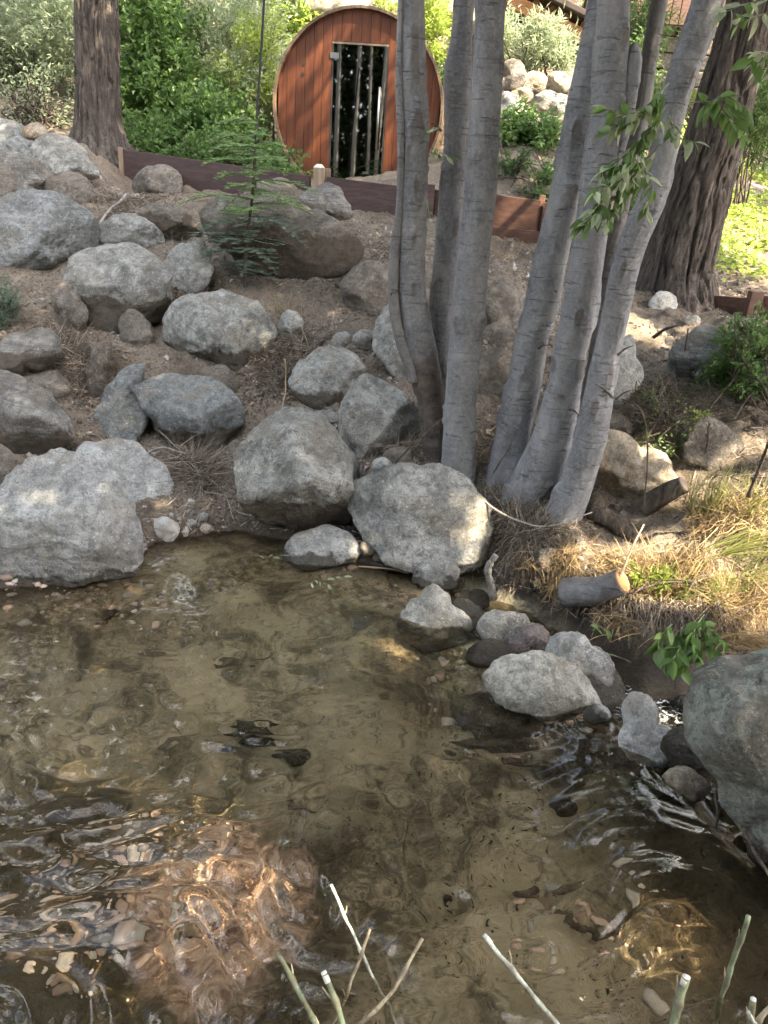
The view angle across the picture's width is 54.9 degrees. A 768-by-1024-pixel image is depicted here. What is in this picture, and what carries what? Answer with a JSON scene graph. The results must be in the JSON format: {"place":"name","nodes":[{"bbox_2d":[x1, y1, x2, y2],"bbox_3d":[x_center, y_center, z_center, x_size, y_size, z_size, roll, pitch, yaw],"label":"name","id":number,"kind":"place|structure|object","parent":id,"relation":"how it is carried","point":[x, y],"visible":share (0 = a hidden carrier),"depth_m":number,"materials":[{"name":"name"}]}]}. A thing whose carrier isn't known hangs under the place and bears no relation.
{"place":"outdoors","nodes":[
{"label":"outdoors","id":0,"kind":"place"},
{"bbox_2d":[0,530,767,1023],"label":"water","id":1,"kind":"structure","parent":0,"point":[228,760],"depth_m":2.13,"materials":[{"name":"brown liquid"}]},
{"bbox_2d":[412,560,459,591],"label":"dam stone","id":2,"kind":"object","parent":1,"relation":"on","point":[443,575],"visible":0.83,"depth_m":3.43,"materials":[{"name":"stone"}]},
{"bbox_2d":[465,638,515,665],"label":"dam stone","id":3,"kind":"object","parent":1,"relation":"in","point":[488,651],"visible":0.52,"depth_m":2.91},
{"bbox_2d":[476,609,529,644],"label":"dam stone","id":4,"kind":"object","parent":1,"relation":"on","point":[498,624],"visible":0.65,"depth_m":3.09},
{"bbox_2d":[482,933,559,1023],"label":"willow cutting","id":5,"kind":"object","parent":1,"relation":"on","point":[510,967],"visible":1,"depth_m":1.56,"materials":[{"name":"wood"}]},
{"bbox_2d":[509,622,549,653],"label":"dam stone","id":6,"kind":"object","parent":1,"relation":"on","point":[525,637],"visible":0.65,"depth_m":3.00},
{"bbox_2d":[481,650,601,717],"bbox_3d":[0.588,0.648,2.714,0.464,0.260,0.214,-6,26,-21],"label":"dam stone","id":7,"kind":"object","parent":1,"relation":"in","point":[541,683],"visible":0.88,"depth_m":2.66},
{"bbox_2d":[545,631,625,708],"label":"dam stone","id":8,"kind":"object","parent":1,"relation":"on","point":[595,665],"visible":0.62,"depth_m":2.82,"materials":[{"name":"stone"}]},
{"bbox_2d":[618,691,671,770],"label":"dam stone","id":9,"kind":"object","parent":1,"relation":"on","point":[643,731],"visible":0.68,"depth_m":2.49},
{"bbox_2d":[660,726,710,777],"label":"dam stone","id":10,"kind":"object","parent":1,"relation":"on","point":[675,749],"visible":0.45,"depth_m":2.45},
{"bbox_2d":[662,765,709,803],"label":"dam stone","id":11,"kind":"object","parent":1,"relation":"on","point":[691,785],"visible":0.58,"depth_m":2.37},
{"bbox_2d":[719,914,750,997],"bbox_3d":[0.801,1.133,1.744,0.020,0.482,0.045,4,24,0],"label":"willow cutting","id":12,"kind":"object","parent":1,"relation":"on","point":[728,973],"visible":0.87,"depth_m":1.70,"materials":[{"name":"green wood"}]},
{"bbox_2d":[0,0,767,700],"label":"ground","id":13,"kind":"structure","parent":0,"point":[642,672],"depth_m":4.42,"materials":[{"name":"soil"}]},
{"bbox_2d":[0,117,32,157],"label":"boulder","id":14,"kind":"object","parent":13,"relation":"on","point":[12,138],"visible":0.61,"depth_m":6.83,"materials":[{"name":"grey stone"}]},
{"bbox_2d":[0,272,36,330],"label":"juniper bush","id":15,"kind":"object","parent":13,"relation":"on","point":[7,301],"visible":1,"depth_m":4.68,"materials":[{"name":"green plant"}]},
{"bbox_2d":[0,150,54,196],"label":"boulder","id":16,"kind":"object","parent":13,"relation":"on","point":[18,170],"visible":0.72,"depth_m":6.14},
{"bbox_2d":[0,327,61,374],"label":"boulder","id":17,"kind":"object","parent":13,"relation":"on","point":[38,348],"visible":0.91,"depth_m":4.32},
{"bbox_2d":[0,0,74,95],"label":"willow shrub","id":18,"kind":"object","parent":13,"relation":"on","point":[36,42],"visible":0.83,"depth_m":8.57,"materials":[{"name":"green plant"}]},
{"bbox_2d":[0,369,74,454],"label":"boulder","id":19,"kind":"object","parent":13,"relation":"on","point":[35,419],"visible":0.87,"depth_m":3.98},
{"bbox_2d":[0,43,74,128],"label":"bare shrub","id":20,"kind":"object","parent":13,"relation":"on","point":[37,106],"visible":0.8,"depth_m":8.12,"materials":[{"name":"grey plant"}]},
{"bbox_2d":[23,370,72,399],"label":"boulder","id":21,"kind":"object","parent":13,"relation":"on","point":[51,382],"visible":0.5,"depth_m":4.31,"materials":[{"name":"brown stone"}]},
{"bbox_2d":[0,187,100,269],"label":"boulder","id":22,"kind":"object","parent":13,"relation":"on","point":[43,229],"visible":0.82,"depth_m":5.26,"materials":[{"name":"grey stone"}]},
{"bbox_2d":[30,133,99,180],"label":"boulder","id":23,"kind":"object","parent":13,"relation":"on","point":[57,153],"visible":0.76,"depth_m":6.51,"materials":[{"name":"grey stone"}]},
{"bbox_2d":[44,171,93,204],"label":"boulder","id":24,"kind":"object","parent":13,"relation":"on","point":[77,187],"visible":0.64,"depth_m":6.15,"materials":[{"name":"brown stone"}]},
{"bbox_2d":[51,279,88,330],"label":"boulder","id":25,"kind":"object","parent":13,"relation":"on","point":[65,298],"visible":0.96,"depth_m":4.71,"materials":[{"name":"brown stone"}]},
{"bbox_2d":[0,447,143,586],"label":"boulder","id":26,"kind":"object","parent":13,"relation":"on","point":[69,518],"visible":0.95,"depth_m":3.17,"materials":[{"name":"stone"}]},
{"bbox_2d":[68,0,131,167],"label":"conifer tree","id":27,"kind":"object","parent":13,"relation":"on","point":[97,128],"visible":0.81,"depth_m":7.03,"materials":[{"name":"brown plant"}]},
{"bbox_2d":[85,340,114,397],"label":"boulder","id":28,"kind":"object","parent":13,"relation":"on","point":[100,366],"visible":0.94,"depth_m":4.38,"materials":[{"name":"brown stone"}]},
{"bbox_2d":[62,242,172,333],"bbox_3d":[-1.772,-1.440,4.930,0.802,0.670,0.449,4,24,0],"label":"boulder","id":29,"kind":"object","parent":13,"relation":"on","point":[113,283],"visible":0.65,"depth_m":4.77,"materials":[{"name":"grey stone"}]},
{"bbox_2d":[91,364,149,441],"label":"boulder","id":30,"kind":"object","parent":13,"relation":"on","point":[118,413],"visible":0.82,"depth_m":4.26,"materials":[{"name":"grey stone"}]},
{"bbox_2d":[76,438,174,502],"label":"boulder","id":31,"kind":"object","parent":13,"relation":"on","point":[135,467],"visible":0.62,"depth_m":3.92,"materials":[{"name":"stone"}]},
{"bbox_2d":[99,213,164,248],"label":"boulder","id":32,"kind":"object","parent":13,"relation":"on","point":[130,228],"visible":0.62,"depth_m":5.61,"materials":[{"name":"grey stone"}]},
{"bbox_2d":[118,309,153,345],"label":"boulder","id":33,"kind":"object","parent":13,"relation":"on","point":[140,332],"visible":0.95,"depth_m":4.71,"materials":[{"name":"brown stone"}]},
{"bbox_2d":[132,164,183,194],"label":"boulder","id":34,"kind":"object","parent":13,"relation":"on","point":[160,177],"visible":0.78,"depth_m":6.98,"materials":[{"name":"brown stone"}]},
{"bbox_2d":[139,202,201,240],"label":"boulder","id":35,"kind":"object","parent":13,"relation":"on","point":[162,217],"visible":0.7,"depth_m":5.67,"materials":[{"name":"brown stone"}]},
{"bbox_2d":[130,373,245,451],"bbox_3d":[-1.143,-0.560,4.328,0.648,0.467,0.486,19,28,30],"label":"boulder","id":36,"kind":"object","parent":13,"relation":"on","point":[174,406],"visible":0.81,"depth_m":4.16,"materials":[{"name":"grey stone"}]},
{"bbox_2d":[162,239,213,293],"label":"boulder","id":37,"kind":"object","parent":13,"relation":"on","point":[191,274],"visible":0.76,"depth_m":5.17,"materials":[{"name":"grey stone"}]},
{"bbox_2d":[118,0,276,159],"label":"leafy shrub","id":38,"kind":"object","parent":13,"relation":"on","point":[157,60],"visible":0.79,"depth_m":8.30,"materials":[{"name":"green plant"}]},
{"bbox_2d":[1,186,427,421],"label":"dead leaves","id":39,"kind":"object","parent":13,"relation":"on","point":[260,382],"visible":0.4,"depth_m":4.68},
{"bbox_2d":[194,364,239,392],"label":"boulder","id":40,"kind":"object","parent":13,"relation":"on","point":[224,374],"visible":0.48,"depth_m":4.53,"materials":[{"name":"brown stone"}]},
{"bbox_2d":[122,107,312,177],"bbox_3d":[-1.758,-3.810,7.793,2.228,0.721,1.000,10,25,14],"label":"leafy shrub","id":41,"kind":"object","parent":13,"relation":"on","point":[146,139],"visible":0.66,"depth_m":7.71,"materials":[{"name":"green plant"}]},
{"bbox_2d":[162,288,277,371],"bbox_3d":[-1.071,-1.140,4.777,0.686,0.550,0.419,15,26,23],"label":"boulder","id":42,"kind":"object","parent":13,"relation":"on","point":[230,330],"visible":0.81,"depth_m":4.64,"materials":[{"name":"grey stone"}]},
{"bbox_2d":[166,0,300,153],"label":"willow shrub","id":43,"kind":"object","parent":13,"relation":"on","point":[214,4],"visible":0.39,"depth_m":9.06,"materials":[{"name":"green plant"}]},
{"bbox_2d":[193,0,290,163],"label":"yellow shrub","id":44,"kind":"object","parent":13,"relation":"on","point":[256,33],"visible":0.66,"depth_m":8.73,"materials":[{"name":"green plant"}]},
{"bbox_2d":[176,115,318,287],"bbox_3d":[-0.925,-2.053,5.032,0.966,1.124,0.700,4,24,0],"label":"fir sapling","id":45,"kind":"object","parent":13,"relation":"on","point":[247,233],"visible":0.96,"depth_m":4.97,"materials":[{"name":"green plant"}]},
{"bbox_2d":[235,0,323,53],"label":"leafy shrub","id":46,"kind":"object","parent":13,"relation":"on","point":[292,27],"visible":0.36,"depth_m":10.24,"materials":[{"name":"yellow plant"}]},
{"bbox_2d":[198,194,363,279],"bbox_3d":[-0.739,-1.946,5.330,1.219,0.613,0.481,4,24,0],"label":"boulder","id":47,"kind":"object","parent":13,"relation":"on","point":[336,247],"visible":0.73,"depth_m":5.18,"materials":[{"name":"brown stone"}]},
{"bbox_2d":[233,407,358,529],"bbox_3d":[-0.451,-0.180,3.773,0.664,0.610,0.503,4,24,0],"label":"boulder","id":48,"kind":"object","parent":13,"relation":"on","point":[296,468],"visible":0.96,"depth_m":3.65,"materials":[{"name":"grey stone"}]},
{"bbox_2d":[283,524,361,565],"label":"boulder","id":49,"kind":"object","parent":13,"relation":"on","point":[326,545],"visible":0.68,"depth_m":3.59,"materials":[{"name":"stone"}]},
{"bbox_2d":[299,182,352,220],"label":"boulder","id":50,"kind":"object","parent":13,"relation":"on","point":[330,200],"visible":0.86,"depth_m":6.16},
{"bbox_2d":[288,345,365,409],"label":"boulder","id":51,"kind":"object","parent":13,"relation":"on","point":[320,377],"visible":0.89,"depth_m":4.35,"materials":[{"name":"grey stone"}]},
{"bbox_2d":[273,5,443,178],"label":"barrel sauna","id":52,"kind":"structure","parent":13,"relation":"on","point":[334,103],"depth_m":8.12,"materials":[{"name":"brown wood"}]},
{"bbox_2d":[330,44,387,178],"bbox_3d":[-0.315,-4.351,8.180,0.615,1.400,0.084,6,24,4],"label":"glass door","id":53,"kind":"structure","parent":52,"relation":"in","point":[359,74],"depth_m":8.17,"materials":[{"name":"black"}]},
{"bbox_2d":[340,260,387,316],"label":"boulder","id":54,"kind":"object","parent":13,"relation":"on","point":[368,279],"visible":0.72,"depth_m":4.86,"materials":[{"name":"grey stone"}]},
{"bbox_2d":[282,0,452,39],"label":"rock outcrop","id":55,"kind":"object","parent":13,"relation":"on","point":[320,6],"visible":0.09,"depth_m":10.31,"materials":[{"name":"beige stone"}]},
{"bbox_2d":[25,186,718,586],"bbox_3d":[-0.789,-1.224,4.927,2.921,1.618,5.464,-16,31,-37],"label":"brushwood","id":56,"kind":"object","parent":13,"relation":"on","point":[197,468],"visible":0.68,"depth_m":4.00,"materials":[{"name":"plant"}]},
{"bbox_2d":[118,147,629,250],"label":"retaining wall","id":57,"kind":"structure","parent":13,"relation":"on","point":[520,219],"depth_m":6.85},
{"bbox_2d":[338,373,420,458],"bbox_3d":[-0.002,-0.509,4.136,0.510,0.504,0.298,-4,25,-17],"label":"boulder","id":58,"kind":"object","parent":13,"relation":"on","point":[379,411],"visible":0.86,"depth_m":4.05,"materials":[{"name":"grey stone"}]},
{"bbox_2d":[0,211,767,647],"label":"twig litter","id":59,"kind":"object","parent":13,"relation":"on","point":[482,463],"visible":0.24,"depth_m":3.81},
{"bbox_2d":[0,204,767,582],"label":"dead leaves","id":60,"kind":"object","parent":13,"relation":"on","point":[492,282],"visible":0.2,"depth_m":5.14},
{"bbox_2d":[371,304,407,378],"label":"boulder","id":61,"kind":"object","parent":13,"relation":"on","point":[385,349],"visible":0.3,"depth_m":4.45,"materials":[{"name":"grey stone"}]},
{"bbox_2d":[370,0,452,68],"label":"pine bush","id":62,"kind":"object","parent":13,"relation":"on","point":[440,12],"visible":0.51,"depth_m":10.08,"materials":[{"name":"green plant"}]},
{"bbox_2d":[388,0,444,462],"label":"alder tree","id":63,"kind":"object","parent":13,"relation":"on","point":[410,319],"visible":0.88,"depth_m":3.49,"materials":[{"name":"grey plant"}]},
{"bbox_2d":[347,462,493,576],"bbox_3d":[0.150,0.023,3.599,0.699,0.509,0.479,18,28,29],"label":"boulder","id":64,"kind":"object","parent":13,"relation":"on","point":[409,517],"visible":0.96,"depth_m":3.52,"materials":[{"name":"grey stone"}]},
{"bbox_2d":[399,583,472,631],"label":"dam stone","id":65,"kind":"object","parent":13,"relation":"on","point":[431,606],"visible":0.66,"depth_m":3.15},
{"bbox_2d":[429,0,474,396],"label":"alder tree","id":66,"kind":"object","parent":13,"relation":"on","point":[457,84],"visible":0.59,"depth_m":3.50,"materials":[{"name":"grey plant"}]},
{"bbox_2d":[441,0,506,485],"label":"alder tree","id":67,"kind":"object","parent":13,"relation":"on","point":[469,318],"visible":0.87,"depth_m":3.38,"materials":[{"name":"grey plant"}]},
{"bbox_2d":[477,347,511,398],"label":"boulder","id":68,"kind":"object","parent":13,"relation":"on","point":[494,366],"visible":0.52,"depth_m":4.23,"materials":[{"name":"brown stone"}]},
{"bbox_2d":[482,322,515,349],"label":"boulder","id":69,"kind":"object","parent":13,"relation":"on","point":[500,334],"visible":0.7,"depth_m":4.49,"materials":[{"name":"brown stone"}]},
{"bbox_2d":[485,281,525,330],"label":"boulder","id":70,"kind":"object","parent":13,"relation":"on","point":[505,302],"visible":0.59,"depth_m":4.61,"materials":[{"name":"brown stone"}]},
{"bbox_2d":[500,91,525,120],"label":"wall stone","id":71,"kind":"object","parent":13,"relation":"on","point":[508,98],"visible":0.38,"depth_m":8.40,"materials":[{"name":"grey stone"}]},
{"bbox_2d":[502,58,526,90],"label":"wall stone","id":72,"kind":"object","parent":71,"relation":"on","point":[515,76],"visible":0.88,"depth_m":8.48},
{"bbox_2d":[485,494,558,602],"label":"hanging roots","id":73,"kind":"object","parent":13,"relation":"hanging from","point":[513,551],"visible":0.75,"depth_m":3.50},
{"bbox_2d":[498,137,553,201],"bbox_3d":[1.260,-3.401,7.214,0.739,0.708,1.312,-18,32,-40],"label":"fern patch","id":74,"kind":"object","parent":13,"relation":"on","point":[545,175],"visible":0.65,"depth_m":7.03,"materials":[{"name":"green plant"}]},
{"bbox_2d":[499,92,563,152],"bbox_3d":[1.531,-4.049,7.825,1.021,0.710,1.080,4,24,0],"label":"strawberry patch","id":75,"kind":"object","parent":13,"relation":"on","point":[526,125],"visible":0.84,"depth_m":7.68,"materials":[{"name":"green plant"}]},
{"bbox_2d":[485,0,596,485],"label":"alder tree","id":76,"kind":"object","parent":13,"relation":"on","point":[523,383],"visible":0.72,"depth_m":3.40,"materials":[{"name":"grey plant"}]},
{"bbox_2d":[503,0,581,94],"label":"juniper bush","id":77,"kind":"object","parent":13,"relation":"on","point":[552,51],"visible":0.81,"depth_m":8.87,"materials":[{"name":"green plant"}]},
{"bbox_2d":[530,90,567,115],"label":"wall stone","id":78,"kind":"object","parent":13,"relation":"on","point":[546,100],"visible":0.8,"depth_m":8.42,"materials":[{"name":"grey stone"}]},
{"bbox_2d":[499,0,641,510],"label":"alder tree","id":79,"kind":"object","parent":13,"relation":"on","point":[616,68],"visible":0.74,"depth_m":3.24,"materials":[{"name":"grey plant"}]},
{"bbox_2d":[427,0,724,526],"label":"alder tree","id":80,"kind":"object","parent":13,"relation":"on","point":[576,482],"visible":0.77,"depth_m":3.09,"materials":[{"name":"grey plant"}]},
{"bbox_2d":[569,83,708,241],"bbox_3d":[0.922,-1.264,2.699,0.462,0.548,0.170,-2,25,-13],"label":"willow branch","id":81,"kind":"object","parent":80,"relation":"attached to","point":[628,167],"visible":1,"depth_m":2.68,"materials":[{"name":"green plant"}]},
{"bbox_2d":[558,569,629,607],"bbox_3d":[0.896,0.330,3.166,0.289,0.239,0.130,15,26,23],"label":"cut log","id":82,"kind":"object","parent":13,"relation":"on","point":[597,590],"visible":0.95,"depth_m":3.12,"materials":[{"name":"grey wood"}]},
{"bbox_2d":[587,504,641,542],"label":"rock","id":83,"kind":"object","parent":13,"relation":"on","point":[615,522],"visible":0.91,"depth_m":3.48,"materials":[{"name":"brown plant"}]},
{"bbox_2d":[505,0,725,87],"bbox_3d":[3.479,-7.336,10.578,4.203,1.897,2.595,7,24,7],"label":"house","id":84,"kind":"structure","parent":13,"relation":"on","point":[573,11],"depth_m":10.64,"materials":[{"name":"brown"}]},
{"bbox_2d":[581,595,653,648],"bbox_3d":[0.983,0.412,3.047,0.382,0.145,0.435,4,24,0],"label":"rush clump","id":85,"kind":"object","parent":13,"relation":"on","point":[613,616],"visible":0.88,"depth_m":3.03,"materials":[{"name":"plant"}]},
{"bbox_2d":[572,0,667,442],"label":"alder tree","id":86,"kind":"object","parent":13,"relation":"on","point":[653,32],"visible":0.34,"depth_m":3.23,"materials":[{"name":"grey plant"}]},
{"bbox_2d":[613,334,643,408],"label":"boulder","id":87,"kind":"object","parent":13,"relation":"on","point":[631,372],"visible":0.62,"depth_m":4.08,"materials":[{"name":"stone"}]},
{"bbox_2d":[594,429,677,498],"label":"boulder","id":88,"kind":"object","parent":13,"relation":"on","point":[622,469],"visible":0.74,"depth_m":3.60,"materials":[{"name":"beige stone"}]},
{"bbox_2d":[520,474,767,644],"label":"straw","id":89,"kind":"object","parent":13,"relation":"on","point":[759,591],"visible":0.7,"depth_m":3.23,"materials":[{"name":"plant"}]},
{"bbox_2d":[637,477,688,515],"bbox_3d":[1.318,-0.077,3.500,0.220,0.222,0.105,16,27,25],"label":"cut log","id":90,"kind":"object","parent":13,"relation":"on","point":[659,497],"visible":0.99,"depth_m":3.46,"materials":[{"name":"brown wood"}]},
{"bbox_2d":[572,574,764,655],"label":"hanging roots","id":91,"kind":"object","parent":13,"relation":"hanging from","point":[648,613],"visible":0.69,"depth_m":3.01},
{"bbox_2d":[612,380,744,456],"bbox_3d":[1.468,-0.441,3.884,0.581,0.414,0.543,-4,25,-18],"label":"bramble","id":92,"kind":"object","parent":13,"relation":"on","point":[675,445],"visible":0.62,"depth_m":3.79,"materials":[{"name":"green plant"}]},
{"bbox_2d":[643,614,728,684],"bbox_3d":[1.182,0.534,2.866,0.315,0.250,0.166,-3,25,-14],"label":"broadleaf plant","id":93,"kind":"object","parent":13,"relation":"on","point":[674,655],"visible":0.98,"depth_m":2.86,"materials":[{"name":"green plant"}]},
{"bbox_2d":[610,560,764,620],"bbox_3d":[1.298,0.391,3.103,0.721,0.310,0.377,10,25,13],"label":"grass weed","id":94,"kind":"object","parent":13,"relation":"on","point":[667,580],"depth_m":3.12,"materials":[{"name":"green plant"}]},
{"bbox_2d":[629,0,767,213],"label":"pine bush","id":95,"kind":"object","parent":13,"relation":"on","point":[760,114],"visible":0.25,"depth_m":8.43,"materials":[{"name":"green plant"}]},
{"bbox_2d":[635,0,767,313],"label":"conifer tree","id":96,"kind":"object","parent":13,"relation":"on","point":[680,255],"visible":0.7,"depth_m":5.20,"materials":[{"name":"brown plant"}]},
{"bbox_2d":[691,91,753,151],"bbox_3d":[1.212,-1.407,2.660,0.231,0.192,0.144,13,26,20],"label":"willow branch","id":97,"kind":"object","parent":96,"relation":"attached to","point":[739,114],"visible":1,"depth_m":2.65,"materials":[{"name":"green plant"}]},
{"bbox_2d":[668,324,737,382],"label":"boulder","id":98,"kind":"object","parent":13,"relation":"on","point":[693,356],"visible":0.56,"depth_m":4.25,"materials":[{"name":"grey stone"}]},
{"bbox_2d":[643,86,767,281],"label":"ground cover","id":99,"kind":"object","parent":13,"relation":"on","point":[762,269],"visible":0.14,"depth_m":7.53,"materials":[{"name":"green plant"}]},
{"bbox_2d":[683,417,747,471],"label":"boulder","id":100,"kind":"object","parent":13,"relation":"on","point":[723,441],"visible":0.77,"depth_m":3.66,"materials":[{"name":"grey stone"}]},
{"bbox_2d":[683,458,762,516],"bbox_3d":[1.503,-0.102,3.354,0.332,0.274,0.231,4,24,0],"label":"rush clump","id":101,"kind":"object","parent":13,"relation":"on","point":[717,493],"visible":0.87,"depth_m":3.37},
{"bbox_2d":[682,649,767,871],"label":"boulder","id":102,"kind":"object","parent":13,"relation":"on","point":[725,714],"visible":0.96,"depth_m":2.10,"materials":[{"name":"stone"}]},
{"bbox_2d":[691,300,767,423],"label":"leafy shrub","id":103,"kind":"object","parent":13,"relation":"on","point":[748,361],"visible":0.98,"depth_m":3.98,"materials":[{"name":"green plant"}]},
{"bbox_2d":[696,594,767,654],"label":"rush clump","id":104,"kind":"object","parent":13,"relation":"on","point":[751,637],"visible":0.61,"depth_m":2.90,"materials":[{"name":"plant"}]},
{"bbox_2d":[698,502,767,564],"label":"rush clump","id":105,"kind":"object","parent":13,"relation":"on","point":[730,551],"visible":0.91,"depth_m":3.16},
{"bbox_2d":[714,290,767,317],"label":"retaining wall","id":106,"kind":"structure","parent":13,"relation":"on","point":[731,305],"depth_m":5.36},
{"bbox_2d":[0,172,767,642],"bbox_3d":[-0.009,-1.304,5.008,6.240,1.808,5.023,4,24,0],"label":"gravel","id":107,"kind":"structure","parent":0,"point":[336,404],"depth_m":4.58,"materials":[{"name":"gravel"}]},
{"bbox_2d":[711,0,767,93],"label":"willow branch","id":108,"kind":"object","parent":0,"point":[757,70],"visible":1,"depth_m":2.47,"materials":[{"name":"green plant"}]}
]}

